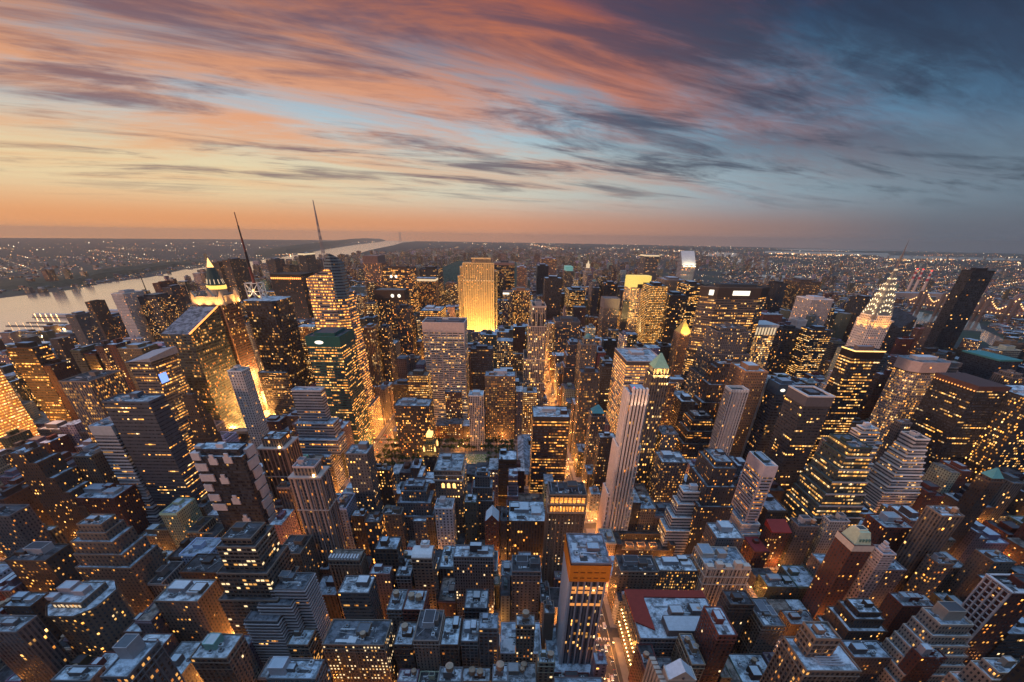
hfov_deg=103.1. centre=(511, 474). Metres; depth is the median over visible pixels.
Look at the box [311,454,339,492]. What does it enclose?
masonry building
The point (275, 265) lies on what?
apartment tower
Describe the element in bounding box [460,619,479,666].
masonry building
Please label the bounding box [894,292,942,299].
power station
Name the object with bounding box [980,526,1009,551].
masonry building
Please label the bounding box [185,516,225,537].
masonry building
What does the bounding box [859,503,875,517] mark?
masonry building
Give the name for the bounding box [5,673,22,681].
masonry building
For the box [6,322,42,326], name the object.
pier
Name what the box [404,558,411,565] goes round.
masonry building
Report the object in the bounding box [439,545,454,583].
masonry building
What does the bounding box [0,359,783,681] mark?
road
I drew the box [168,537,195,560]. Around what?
masonry building
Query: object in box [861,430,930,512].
office tower
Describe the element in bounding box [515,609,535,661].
masonry building
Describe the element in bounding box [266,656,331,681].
masonry building
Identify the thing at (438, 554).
masonry building
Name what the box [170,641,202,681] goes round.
masonry building
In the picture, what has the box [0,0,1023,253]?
sky
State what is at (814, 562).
masonry building
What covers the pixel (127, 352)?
office tower
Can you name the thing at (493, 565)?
window
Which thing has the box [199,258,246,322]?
office tower
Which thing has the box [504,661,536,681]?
masonry building
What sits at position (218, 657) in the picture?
masonry building
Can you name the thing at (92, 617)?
masonry building
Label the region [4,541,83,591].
masonry building
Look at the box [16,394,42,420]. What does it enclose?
masonry building
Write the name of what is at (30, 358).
office tower
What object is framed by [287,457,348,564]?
apartment tower
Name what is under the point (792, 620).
masonry building
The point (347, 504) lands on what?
office tower
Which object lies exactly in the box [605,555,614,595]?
masonry building
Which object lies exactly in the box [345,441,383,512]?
masonry building
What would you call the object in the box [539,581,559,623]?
masonry building
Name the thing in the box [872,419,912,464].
office tower
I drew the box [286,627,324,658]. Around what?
masonry building
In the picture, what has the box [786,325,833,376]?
office tower
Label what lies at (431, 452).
masonry building
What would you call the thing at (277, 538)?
window
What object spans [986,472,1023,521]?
office tower
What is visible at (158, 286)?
apartment tower
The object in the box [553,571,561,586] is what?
masonry building
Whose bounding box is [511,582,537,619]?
window
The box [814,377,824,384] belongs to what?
office tower
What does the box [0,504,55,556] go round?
masonry building
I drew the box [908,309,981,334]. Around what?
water
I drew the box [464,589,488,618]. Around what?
masonry building
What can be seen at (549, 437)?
office tower
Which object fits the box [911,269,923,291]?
smokestack
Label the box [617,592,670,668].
window
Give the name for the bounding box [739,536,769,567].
masonry building
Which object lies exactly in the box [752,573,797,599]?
masonry building
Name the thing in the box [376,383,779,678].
road markings
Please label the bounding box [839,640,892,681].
masonry building
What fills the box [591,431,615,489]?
apartment tower
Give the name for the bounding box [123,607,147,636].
masonry building
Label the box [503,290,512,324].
office tower
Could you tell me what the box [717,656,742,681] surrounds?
masonry building
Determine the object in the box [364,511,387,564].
masonry building
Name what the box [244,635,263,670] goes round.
masonry building
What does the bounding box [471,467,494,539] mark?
masonry building
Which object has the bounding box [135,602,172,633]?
masonry building
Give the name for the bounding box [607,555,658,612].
masonry building
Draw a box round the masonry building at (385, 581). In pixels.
[369,563,395,618]
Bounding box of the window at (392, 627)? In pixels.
[329,627,397,681]
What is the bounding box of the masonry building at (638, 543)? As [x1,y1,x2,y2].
[612,531,675,556]
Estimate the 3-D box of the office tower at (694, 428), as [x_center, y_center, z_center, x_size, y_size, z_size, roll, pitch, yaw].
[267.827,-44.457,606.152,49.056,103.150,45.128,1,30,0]
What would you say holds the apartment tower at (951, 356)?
on the ground at (165, 250)
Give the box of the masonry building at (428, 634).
[413,609,444,670]
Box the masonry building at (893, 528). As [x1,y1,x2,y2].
[862,511,912,552]
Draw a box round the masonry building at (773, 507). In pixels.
[757,493,787,532]
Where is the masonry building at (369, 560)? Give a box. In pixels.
[356,548,373,570]
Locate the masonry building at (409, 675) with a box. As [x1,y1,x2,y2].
[397,668,419,681]
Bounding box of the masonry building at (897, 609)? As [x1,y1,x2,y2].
[878,592,934,640]
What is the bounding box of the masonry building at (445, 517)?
[434,496,456,548]
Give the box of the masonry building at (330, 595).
[318,575,344,620]
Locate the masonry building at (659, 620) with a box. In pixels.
[617,589,709,671]
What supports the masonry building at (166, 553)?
on the ground at (165, 250)
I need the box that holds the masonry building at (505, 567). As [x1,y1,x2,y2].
[501,560,511,600]
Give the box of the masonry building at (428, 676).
[418,671,438,681]
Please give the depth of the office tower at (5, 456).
529.46 m
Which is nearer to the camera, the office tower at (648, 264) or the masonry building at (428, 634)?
the masonry building at (428, 634)
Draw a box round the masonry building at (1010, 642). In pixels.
[985,616,1023,658]
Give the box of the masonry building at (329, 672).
[324,657,333,681]
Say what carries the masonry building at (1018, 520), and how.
on the ground at (165, 250)
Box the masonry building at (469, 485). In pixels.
[467,481,472,493]
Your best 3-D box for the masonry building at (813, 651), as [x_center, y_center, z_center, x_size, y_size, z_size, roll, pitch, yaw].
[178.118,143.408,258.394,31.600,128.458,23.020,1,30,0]
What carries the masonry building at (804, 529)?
on the ground at (165, 250)
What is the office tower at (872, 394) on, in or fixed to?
on the ground at (165, 250)
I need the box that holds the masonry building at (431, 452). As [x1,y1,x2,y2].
[423,429,439,470]
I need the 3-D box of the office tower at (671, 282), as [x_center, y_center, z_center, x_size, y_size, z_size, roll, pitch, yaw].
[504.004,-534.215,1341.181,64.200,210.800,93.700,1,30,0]
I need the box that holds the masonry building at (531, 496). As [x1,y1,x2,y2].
[518,493,542,500]
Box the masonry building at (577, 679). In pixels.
[553,676,602,681]
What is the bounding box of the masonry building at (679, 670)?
[642,656,696,681]
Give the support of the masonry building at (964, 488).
on the ground at (165, 250)
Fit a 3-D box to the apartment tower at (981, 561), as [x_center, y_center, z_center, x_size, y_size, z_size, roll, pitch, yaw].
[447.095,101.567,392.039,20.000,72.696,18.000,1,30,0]
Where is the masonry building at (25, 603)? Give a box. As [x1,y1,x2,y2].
[1,591,61,640]
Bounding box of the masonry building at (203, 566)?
[179,553,224,592]
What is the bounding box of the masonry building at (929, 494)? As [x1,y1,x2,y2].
[911,480,944,515]
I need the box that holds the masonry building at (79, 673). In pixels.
[50,665,105,681]
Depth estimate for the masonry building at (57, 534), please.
406.48 m
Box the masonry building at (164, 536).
[154,522,176,549]
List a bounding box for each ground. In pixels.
[0,238,1023,349]
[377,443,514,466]
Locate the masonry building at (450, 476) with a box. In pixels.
[433,453,467,536]
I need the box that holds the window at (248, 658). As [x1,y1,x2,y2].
[239,653,259,681]
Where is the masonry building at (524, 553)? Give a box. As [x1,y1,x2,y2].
[518,552,530,554]
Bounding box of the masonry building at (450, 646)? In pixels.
[440,615,462,666]
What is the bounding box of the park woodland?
[443,261,516,288]
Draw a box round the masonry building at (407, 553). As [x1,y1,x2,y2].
[404,550,411,561]
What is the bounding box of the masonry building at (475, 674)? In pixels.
[463,666,490,681]
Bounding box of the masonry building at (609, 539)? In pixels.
[598,528,615,555]
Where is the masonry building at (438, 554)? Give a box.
[435,549,442,589]
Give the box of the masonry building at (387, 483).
[376,463,397,506]
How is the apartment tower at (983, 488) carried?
on the ground at (165, 250)
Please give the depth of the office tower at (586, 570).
291.96 m
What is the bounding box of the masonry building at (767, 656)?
[762,652,773,663]
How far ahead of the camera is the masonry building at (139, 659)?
218.76 m
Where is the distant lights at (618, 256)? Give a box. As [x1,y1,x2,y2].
[0,241,1023,293]
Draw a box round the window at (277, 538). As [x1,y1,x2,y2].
[220,538,299,634]
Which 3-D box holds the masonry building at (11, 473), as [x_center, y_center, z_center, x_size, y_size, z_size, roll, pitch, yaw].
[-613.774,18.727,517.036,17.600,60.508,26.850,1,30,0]
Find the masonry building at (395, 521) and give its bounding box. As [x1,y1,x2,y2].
[382,506,408,549]
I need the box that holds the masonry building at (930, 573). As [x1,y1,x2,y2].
[901,553,954,598]
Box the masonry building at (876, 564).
[842,540,896,599]
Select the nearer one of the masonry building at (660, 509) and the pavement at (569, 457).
the masonry building at (660, 509)
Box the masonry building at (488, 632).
[478,612,498,681]
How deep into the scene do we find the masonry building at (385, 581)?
360.06 m
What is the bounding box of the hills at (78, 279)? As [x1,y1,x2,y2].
[0,260,204,290]
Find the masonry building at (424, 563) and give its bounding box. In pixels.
[411,540,439,609]
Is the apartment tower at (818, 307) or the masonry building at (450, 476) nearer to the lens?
the masonry building at (450, 476)
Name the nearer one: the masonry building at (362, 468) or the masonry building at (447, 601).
the masonry building at (447, 601)
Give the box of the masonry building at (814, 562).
[805,553,825,576]
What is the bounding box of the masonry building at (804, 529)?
[777,515,819,566]
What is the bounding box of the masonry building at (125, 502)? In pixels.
[74,482,149,534]
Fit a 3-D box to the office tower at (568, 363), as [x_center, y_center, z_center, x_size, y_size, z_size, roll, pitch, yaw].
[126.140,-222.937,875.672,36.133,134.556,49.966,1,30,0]
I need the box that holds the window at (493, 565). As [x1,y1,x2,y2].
[455,565,494,617]
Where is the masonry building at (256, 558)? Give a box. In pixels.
[216,522,300,634]
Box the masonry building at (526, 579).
[511,555,540,619]
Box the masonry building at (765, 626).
[733,597,785,653]
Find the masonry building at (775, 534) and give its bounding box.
[759,519,791,566]
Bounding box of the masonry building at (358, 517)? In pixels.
[351,508,370,554]
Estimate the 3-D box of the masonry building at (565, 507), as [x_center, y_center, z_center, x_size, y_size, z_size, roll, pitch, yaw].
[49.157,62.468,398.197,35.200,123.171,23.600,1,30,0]
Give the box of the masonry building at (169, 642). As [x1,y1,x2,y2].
[141,633,179,655]
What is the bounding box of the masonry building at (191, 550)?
[178,537,220,564]
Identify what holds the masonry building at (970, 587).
on the ground at (165, 250)
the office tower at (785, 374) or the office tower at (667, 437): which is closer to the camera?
the office tower at (667, 437)
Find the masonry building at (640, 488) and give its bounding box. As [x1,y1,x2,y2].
[634,484,648,494]
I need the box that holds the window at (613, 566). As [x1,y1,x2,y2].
[608,566,617,612]
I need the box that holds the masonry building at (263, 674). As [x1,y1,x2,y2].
[257,657,313,681]
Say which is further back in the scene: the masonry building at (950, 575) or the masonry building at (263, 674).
the masonry building at (950, 575)
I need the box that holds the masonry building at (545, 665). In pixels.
[536,649,554,681]
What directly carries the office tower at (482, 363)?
on the ground at (165, 250)
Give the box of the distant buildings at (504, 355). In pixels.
[0,247,1023,681]
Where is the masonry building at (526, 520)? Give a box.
[508,500,544,564]
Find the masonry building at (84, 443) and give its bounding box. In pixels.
[75,438,92,451]
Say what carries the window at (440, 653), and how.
in the masonry building at (428, 634)
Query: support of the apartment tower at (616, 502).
on the ground at (165, 250)
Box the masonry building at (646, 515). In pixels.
[636,494,655,530]
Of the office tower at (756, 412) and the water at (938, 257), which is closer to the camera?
the office tower at (756, 412)
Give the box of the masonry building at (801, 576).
[777,565,813,600]
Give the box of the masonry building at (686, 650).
[671,633,705,681]
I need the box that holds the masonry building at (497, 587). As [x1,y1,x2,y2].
[494,574,499,608]
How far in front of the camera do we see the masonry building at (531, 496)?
523.59 m
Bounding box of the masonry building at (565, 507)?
[541,480,586,586]
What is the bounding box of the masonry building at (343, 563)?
[328,549,369,617]
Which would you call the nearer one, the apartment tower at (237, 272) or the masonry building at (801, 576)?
the masonry building at (801, 576)
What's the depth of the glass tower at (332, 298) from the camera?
625.54 m
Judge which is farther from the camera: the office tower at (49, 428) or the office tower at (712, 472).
the office tower at (49, 428)
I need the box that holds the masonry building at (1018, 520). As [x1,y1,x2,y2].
[1005,516,1023,525]
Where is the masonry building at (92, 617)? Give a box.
[44,579,136,655]
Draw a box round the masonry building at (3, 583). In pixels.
[0,571,14,600]
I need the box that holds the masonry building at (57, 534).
[43,523,75,551]
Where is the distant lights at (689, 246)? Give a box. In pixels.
[6,241,1020,290]
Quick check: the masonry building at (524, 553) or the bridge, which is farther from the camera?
the bridge
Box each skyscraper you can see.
[458,257,497,331]
[582,260,591,285]
[617,275,651,330]
[675,251,695,279]
[679,283,769,389]
[819,241,908,389]
[922,268,994,349]
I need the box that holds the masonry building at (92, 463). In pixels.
[71,443,119,483]
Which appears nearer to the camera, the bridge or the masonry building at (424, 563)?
the masonry building at (424, 563)
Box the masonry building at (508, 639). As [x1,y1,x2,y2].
[500,622,540,670]
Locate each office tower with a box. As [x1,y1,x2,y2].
[0,370,39,448]
[0,448,14,467]
[0,455,11,485]
[0,474,26,489]
[0,483,55,525]
[5,341,72,421]
[36,420,70,435]
[60,451,77,461]
[66,459,85,479]
[70,344,99,372]
[83,349,105,369]
[88,416,162,526]
[102,391,207,510]
[117,342,158,390]
[125,346,194,451]
[154,342,164,348]
[159,498,202,547]
[183,390,222,444]
[189,442,277,531]
[190,288,264,410]
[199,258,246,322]
[213,420,226,431]
[220,431,239,441]
[227,365,268,453]
[232,428,251,442]
[259,463,268,485]
[266,415,287,430]
[270,272,313,318]
[276,481,305,534]
[285,410,298,434]
[292,419,298,436]
[298,252,317,274]
[305,327,372,443]
[337,493,357,548]
[339,419,354,449]
[362,255,387,300]
[362,323,385,384]
[373,287,410,338]
[378,324,397,381]
[382,265,419,312]
[392,378,409,403]
[393,397,436,456]
[395,304,417,354]
[407,369,431,397]
[409,354,420,370]
[416,465,435,495]
[417,276,439,307]
[419,266,444,305]
[420,305,445,359]
[422,317,469,424]
[444,280,458,303]
[468,390,484,450]
[470,344,493,408]
[485,369,515,438]
[493,367,518,431]
[494,261,514,297]
[498,448,516,505]
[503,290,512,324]
[506,468,518,541]
[512,287,529,324]
[516,299,546,405]
[517,265,526,287]
[529,406,569,492]
[535,263,548,294]
[540,257,556,275]
[543,275,562,319]
[545,533,611,673]
[553,316,579,351]
[561,338,577,383]
[562,265,573,288]
[564,286,585,315]
[571,366,599,460]
[574,333,597,396]
[581,405,605,481]
[587,279,598,314]
[595,337,601,343]
[596,362,612,414]
[597,296,620,336]
[598,281,617,311]
[601,337,616,359]
[606,348,657,435]
[635,281,668,344]
[635,353,669,487]
[638,254,659,280]
[646,425,678,489]
[647,450,687,501]
[656,276,684,290]
[657,483,699,555]
[659,291,687,343]
[660,377,684,424]
[667,321,690,376]
[668,393,695,429]
[675,383,680,389]
[675,409,713,458]
[676,280,703,331]
[682,448,736,553]
[683,322,750,397]
[692,359,732,419]
[708,385,749,455]
[713,361,768,456]
[729,451,777,536]
[729,456,744,475]
[740,377,768,456]
[748,320,779,368]
[764,385,835,503]
[766,325,800,374]
[767,373,790,377]
[782,433,872,527]
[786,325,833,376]
[789,316,807,328]
[801,378,818,386]
[811,437,826,460]
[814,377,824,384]
[842,295,871,342]
[849,422,879,479]
[856,369,891,419]
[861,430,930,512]
[867,354,950,452]
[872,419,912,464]
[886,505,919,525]
[909,372,1010,472]
[940,460,973,492]
[957,350,1022,379]
[962,384,1023,482]
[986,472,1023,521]
[990,369,1023,383]
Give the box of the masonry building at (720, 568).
[691,543,751,605]
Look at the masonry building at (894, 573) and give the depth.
372.39 m
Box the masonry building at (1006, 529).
[982,520,1019,539]
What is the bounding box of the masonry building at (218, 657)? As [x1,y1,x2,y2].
[189,633,260,681]
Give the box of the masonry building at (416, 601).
[402,589,429,621]
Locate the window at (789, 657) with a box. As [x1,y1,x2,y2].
[761,644,801,681]
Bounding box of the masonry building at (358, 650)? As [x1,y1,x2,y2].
[321,619,398,681]
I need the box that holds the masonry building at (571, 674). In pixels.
[553,671,589,679]
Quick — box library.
[517,434,530,485]
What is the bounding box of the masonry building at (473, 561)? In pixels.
[453,541,494,620]
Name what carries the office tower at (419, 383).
on the ground at (165, 250)
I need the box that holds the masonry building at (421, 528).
[413,518,428,544]
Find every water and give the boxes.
[702,252,736,256]
[733,259,771,268]
[756,274,801,282]
[765,251,888,254]
[773,248,1004,253]
[878,255,1021,260]
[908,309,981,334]
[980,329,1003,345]
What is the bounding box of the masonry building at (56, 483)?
[6,441,91,550]
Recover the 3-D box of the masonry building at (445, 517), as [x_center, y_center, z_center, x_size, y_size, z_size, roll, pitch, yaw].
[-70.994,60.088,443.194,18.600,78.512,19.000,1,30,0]
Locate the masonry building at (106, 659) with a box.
[89,652,117,668]
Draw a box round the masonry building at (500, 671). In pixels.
[492,660,508,681]
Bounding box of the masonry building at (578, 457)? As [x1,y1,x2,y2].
[573,443,584,476]
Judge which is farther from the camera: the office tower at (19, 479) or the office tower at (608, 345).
the office tower at (608, 345)
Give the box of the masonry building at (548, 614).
[541,599,554,648]
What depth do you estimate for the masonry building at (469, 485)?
519.41 m
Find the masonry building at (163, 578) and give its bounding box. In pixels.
[147,561,184,596]
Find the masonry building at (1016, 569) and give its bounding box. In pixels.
[1007,565,1023,616]
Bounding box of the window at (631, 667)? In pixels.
[628,667,636,681]
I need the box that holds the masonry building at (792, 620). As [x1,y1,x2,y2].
[778,609,813,635]
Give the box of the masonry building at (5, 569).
[0,564,11,578]
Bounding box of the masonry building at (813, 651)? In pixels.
[759,621,861,681]
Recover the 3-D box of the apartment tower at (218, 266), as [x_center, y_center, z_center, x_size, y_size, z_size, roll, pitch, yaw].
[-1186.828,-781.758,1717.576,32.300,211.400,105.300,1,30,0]
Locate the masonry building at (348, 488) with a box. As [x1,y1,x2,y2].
[342,482,352,492]
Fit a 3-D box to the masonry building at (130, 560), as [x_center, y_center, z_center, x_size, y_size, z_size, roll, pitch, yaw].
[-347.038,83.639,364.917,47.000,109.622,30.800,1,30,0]
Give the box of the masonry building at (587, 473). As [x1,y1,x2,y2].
[582,464,593,497]
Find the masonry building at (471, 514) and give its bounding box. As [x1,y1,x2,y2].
[464,494,478,544]
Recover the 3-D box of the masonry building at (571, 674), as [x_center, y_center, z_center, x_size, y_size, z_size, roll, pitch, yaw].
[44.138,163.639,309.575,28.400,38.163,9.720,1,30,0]
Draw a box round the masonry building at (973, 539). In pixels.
[951,520,988,563]
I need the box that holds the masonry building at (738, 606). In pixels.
[716,590,754,652]
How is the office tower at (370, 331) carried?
on the ground at (165, 250)
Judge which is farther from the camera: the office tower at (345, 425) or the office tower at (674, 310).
the office tower at (674, 310)
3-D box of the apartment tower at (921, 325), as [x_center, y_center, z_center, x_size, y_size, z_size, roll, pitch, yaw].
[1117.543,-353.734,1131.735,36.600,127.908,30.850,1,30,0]
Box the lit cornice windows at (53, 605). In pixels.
[53,605,81,607]
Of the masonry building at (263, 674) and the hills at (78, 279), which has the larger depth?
the hills at (78, 279)
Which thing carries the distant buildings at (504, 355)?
on the ground at (165, 250)
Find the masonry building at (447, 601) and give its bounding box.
[438,576,457,616]
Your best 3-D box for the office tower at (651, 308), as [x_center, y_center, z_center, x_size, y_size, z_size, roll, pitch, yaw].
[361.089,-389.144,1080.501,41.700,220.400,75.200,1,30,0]
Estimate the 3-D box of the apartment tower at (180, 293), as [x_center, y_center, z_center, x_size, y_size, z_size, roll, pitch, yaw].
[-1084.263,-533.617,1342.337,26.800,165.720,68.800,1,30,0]
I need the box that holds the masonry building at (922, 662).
[898,643,946,681]
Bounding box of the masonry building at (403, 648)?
[393,621,417,670]
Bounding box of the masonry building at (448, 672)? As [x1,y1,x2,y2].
[437,662,463,681]
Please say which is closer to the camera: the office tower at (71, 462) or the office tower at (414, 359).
the office tower at (71, 462)
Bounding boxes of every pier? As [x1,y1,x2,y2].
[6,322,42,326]
[26,322,66,323]
[32,313,65,317]
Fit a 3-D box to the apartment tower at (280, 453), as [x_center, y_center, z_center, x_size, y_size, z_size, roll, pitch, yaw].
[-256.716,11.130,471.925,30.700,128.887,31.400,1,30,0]
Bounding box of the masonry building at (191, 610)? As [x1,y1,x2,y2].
[153,579,234,642]
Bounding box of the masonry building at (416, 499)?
[397,478,437,548]
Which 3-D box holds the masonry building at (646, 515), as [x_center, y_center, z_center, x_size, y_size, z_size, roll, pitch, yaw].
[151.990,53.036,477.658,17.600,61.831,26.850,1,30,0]
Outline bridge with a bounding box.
[906,291,1023,323]
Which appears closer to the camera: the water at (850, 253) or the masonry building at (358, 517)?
the masonry building at (358, 517)
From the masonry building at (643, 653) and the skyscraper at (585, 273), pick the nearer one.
the masonry building at (643, 653)
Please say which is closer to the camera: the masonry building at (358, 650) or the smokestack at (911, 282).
the masonry building at (358, 650)
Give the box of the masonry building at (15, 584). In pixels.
[0,574,28,598]
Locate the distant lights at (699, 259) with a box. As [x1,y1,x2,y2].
[4,241,1021,321]
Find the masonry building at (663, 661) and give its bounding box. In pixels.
[656,656,671,670]
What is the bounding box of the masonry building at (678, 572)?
[653,554,697,589]
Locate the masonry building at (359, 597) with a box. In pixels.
[338,575,383,618]
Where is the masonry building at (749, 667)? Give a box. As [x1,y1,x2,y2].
[729,653,767,681]
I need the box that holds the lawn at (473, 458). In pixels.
[422,454,486,463]
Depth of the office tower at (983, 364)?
812.38 m
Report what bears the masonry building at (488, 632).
on the ground at (165, 250)
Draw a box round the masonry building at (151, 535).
[142,523,163,549]
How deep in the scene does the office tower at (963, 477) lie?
529.44 m
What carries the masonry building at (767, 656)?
on the ground at (165, 250)
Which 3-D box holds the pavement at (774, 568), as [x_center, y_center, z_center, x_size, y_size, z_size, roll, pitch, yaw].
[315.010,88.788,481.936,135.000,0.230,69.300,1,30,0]
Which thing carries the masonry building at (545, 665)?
on the ground at (165, 250)
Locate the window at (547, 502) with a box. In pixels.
[545,502,582,579]
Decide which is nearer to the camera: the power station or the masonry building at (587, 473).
the masonry building at (587, 473)
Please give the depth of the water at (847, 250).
15800.00 m
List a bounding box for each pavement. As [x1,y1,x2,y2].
[330,573,555,626]
[372,423,388,438]
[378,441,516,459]
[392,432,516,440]
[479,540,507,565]
[567,446,573,462]
[570,466,580,481]
[586,529,595,532]
[603,592,616,627]
[613,637,628,681]
[746,582,756,596]
[763,563,803,569]
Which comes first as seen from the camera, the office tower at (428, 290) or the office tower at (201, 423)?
the office tower at (201, 423)
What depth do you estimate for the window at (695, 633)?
295.72 m
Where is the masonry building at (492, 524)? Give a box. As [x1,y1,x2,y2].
[485,505,499,563]
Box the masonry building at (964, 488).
[959,483,970,493]
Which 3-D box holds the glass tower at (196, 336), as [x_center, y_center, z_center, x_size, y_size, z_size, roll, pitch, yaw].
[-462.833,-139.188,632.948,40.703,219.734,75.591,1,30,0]
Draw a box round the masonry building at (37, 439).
[27,436,46,444]
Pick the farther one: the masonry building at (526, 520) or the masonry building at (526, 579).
the masonry building at (526, 520)
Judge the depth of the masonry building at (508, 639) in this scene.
340.75 m
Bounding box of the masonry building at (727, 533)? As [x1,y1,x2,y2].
[700,520,744,550]
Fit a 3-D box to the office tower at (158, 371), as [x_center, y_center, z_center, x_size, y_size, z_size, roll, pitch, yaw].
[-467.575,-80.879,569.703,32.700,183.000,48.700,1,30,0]
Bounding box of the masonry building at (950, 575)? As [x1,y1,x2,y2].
[934,551,962,591]
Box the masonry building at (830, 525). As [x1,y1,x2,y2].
[802,512,850,565]
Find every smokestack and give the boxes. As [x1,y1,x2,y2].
[906,268,918,291]
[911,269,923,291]
[921,270,932,290]
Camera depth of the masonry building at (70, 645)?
327.94 m
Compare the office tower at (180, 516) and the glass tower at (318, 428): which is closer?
the office tower at (180, 516)
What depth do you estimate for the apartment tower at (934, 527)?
355.37 m
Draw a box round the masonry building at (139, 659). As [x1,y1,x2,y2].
[100,634,185,681]
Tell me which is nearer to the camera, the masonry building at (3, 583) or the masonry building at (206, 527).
the masonry building at (3, 583)
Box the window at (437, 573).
[429,573,439,608]
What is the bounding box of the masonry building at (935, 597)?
[929,592,962,604]
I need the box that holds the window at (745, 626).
[734,626,754,652]
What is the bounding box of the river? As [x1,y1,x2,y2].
[0,241,413,336]
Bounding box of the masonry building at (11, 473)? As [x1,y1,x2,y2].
[0,467,19,483]
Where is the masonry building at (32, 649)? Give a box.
[0,615,72,681]
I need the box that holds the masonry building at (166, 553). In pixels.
[162,550,174,562]
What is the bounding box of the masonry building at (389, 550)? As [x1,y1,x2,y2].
[374,536,404,588]
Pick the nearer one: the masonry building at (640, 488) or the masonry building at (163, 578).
the masonry building at (163, 578)
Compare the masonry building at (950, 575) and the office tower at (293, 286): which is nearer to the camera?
the masonry building at (950, 575)
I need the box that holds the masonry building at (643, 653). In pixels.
[628,644,658,681]
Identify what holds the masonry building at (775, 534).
on the ground at (165, 250)
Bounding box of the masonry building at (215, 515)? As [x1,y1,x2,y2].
[208,509,221,522]
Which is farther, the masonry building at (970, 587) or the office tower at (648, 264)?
the office tower at (648, 264)
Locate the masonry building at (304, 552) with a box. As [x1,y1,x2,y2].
[283,535,321,581]
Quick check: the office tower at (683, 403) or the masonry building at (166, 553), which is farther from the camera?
the office tower at (683, 403)
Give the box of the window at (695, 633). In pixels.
[694,633,718,680]
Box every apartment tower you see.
[5,350,43,411]
[9,383,22,400]
[58,370,130,443]
[65,311,104,345]
[85,300,122,340]
[110,289,155,342]
[111,312,129,338]
[123,335,145,342]
[137,275,181,341]
[152,280,176,292]
[161,284,190,313]
[211,261,230,291]
[222,258,255,301]
[243,570,330,666]
[256,430,302,499]
[266,258,285,273]
[283,264,299,271]
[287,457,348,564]
[316,258,323,271]
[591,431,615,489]
[596,384,648,532]
[763,281,787,312]
[780,278,821,309]
[788,295,833,325]
[817,340,843,372]
[819,359,831,375]
[874,601,973,681]
[876,353,888,371]
[884,355,898,370]
[893,505,964,591]
[907,327,924,354]
[909,347,937,354]
[915,323,926,326]
[940,656,1017,681]
[943,549,1015,596]
[944,351,955,359]
[946,360,962,372]
[948,468,1003,554]
[951,347,965,356]
[961,573,1023,665]
[988,344,1021,358]
[992,339,1022,349]
[1015,364,1023,376]
[1017,342,1023,359]
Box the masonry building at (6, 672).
[0,659,13,681]
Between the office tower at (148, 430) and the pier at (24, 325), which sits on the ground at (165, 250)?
the office tower at (148, 430)
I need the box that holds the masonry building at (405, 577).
[396,566,415,588]
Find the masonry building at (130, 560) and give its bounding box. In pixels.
[70,514,167,613]
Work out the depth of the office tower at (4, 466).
510.86 m
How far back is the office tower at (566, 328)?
1095.85 m
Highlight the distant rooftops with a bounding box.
[0,247,1023,663]
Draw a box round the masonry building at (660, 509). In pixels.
[651,502,670,530]
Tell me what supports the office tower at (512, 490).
on the ground at (165, 250)
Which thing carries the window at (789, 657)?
in the masonry building at (813, 651)
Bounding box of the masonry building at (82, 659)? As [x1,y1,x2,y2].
[69,654,96,664]
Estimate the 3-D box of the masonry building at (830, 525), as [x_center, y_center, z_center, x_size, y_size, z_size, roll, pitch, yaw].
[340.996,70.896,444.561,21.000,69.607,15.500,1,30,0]
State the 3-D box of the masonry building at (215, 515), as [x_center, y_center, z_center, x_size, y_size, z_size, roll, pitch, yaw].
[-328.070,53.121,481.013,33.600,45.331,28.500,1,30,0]
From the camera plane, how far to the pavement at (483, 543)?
473.28 m
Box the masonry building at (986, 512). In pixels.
[977,504,994,522]
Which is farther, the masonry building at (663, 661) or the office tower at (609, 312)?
the office tower at (609, 312)
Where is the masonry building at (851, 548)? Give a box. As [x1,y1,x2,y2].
[801,525,875,617]
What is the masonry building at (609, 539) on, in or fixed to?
on the ground at (165, 250)
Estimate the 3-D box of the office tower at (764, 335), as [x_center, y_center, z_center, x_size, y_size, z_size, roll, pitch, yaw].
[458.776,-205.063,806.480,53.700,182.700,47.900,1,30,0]
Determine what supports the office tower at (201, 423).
on the ground at (165, 250)
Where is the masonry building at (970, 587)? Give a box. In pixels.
[958,574,984,601]
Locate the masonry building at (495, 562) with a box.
[494,551,497,573]
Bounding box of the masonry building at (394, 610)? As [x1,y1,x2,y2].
[386,589,407,632]
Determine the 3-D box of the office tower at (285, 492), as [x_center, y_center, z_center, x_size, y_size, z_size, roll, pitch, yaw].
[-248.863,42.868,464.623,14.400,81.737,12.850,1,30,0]
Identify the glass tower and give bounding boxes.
[161,306,245,431]
[234,212,311,414]
[291,386,347,489]
[306,201,383,438]
[742,377,797,464]
[805,345,885,464]
[879,307,916,353]
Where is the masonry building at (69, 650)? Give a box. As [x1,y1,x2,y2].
[59,634,76,658]
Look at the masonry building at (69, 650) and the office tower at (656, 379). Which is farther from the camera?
the office tower at (656, 379)
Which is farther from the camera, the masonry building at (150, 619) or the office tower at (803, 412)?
the office tower at (803, 412)
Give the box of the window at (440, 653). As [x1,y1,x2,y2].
[418,653,441,670]
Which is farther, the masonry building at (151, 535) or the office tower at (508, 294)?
the office tower at (508, 294)
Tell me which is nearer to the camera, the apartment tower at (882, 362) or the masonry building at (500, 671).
the masonry building at (500, 671)
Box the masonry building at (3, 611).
[0,594,13,614]
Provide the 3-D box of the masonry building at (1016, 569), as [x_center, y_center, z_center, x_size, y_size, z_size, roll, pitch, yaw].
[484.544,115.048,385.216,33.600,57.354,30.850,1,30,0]
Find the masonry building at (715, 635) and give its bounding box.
[693,606,737,681]
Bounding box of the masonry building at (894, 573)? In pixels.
[869,559,906,607]
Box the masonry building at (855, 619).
[813,598,887,643]
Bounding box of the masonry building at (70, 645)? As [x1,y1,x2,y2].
[63,637,78,654]

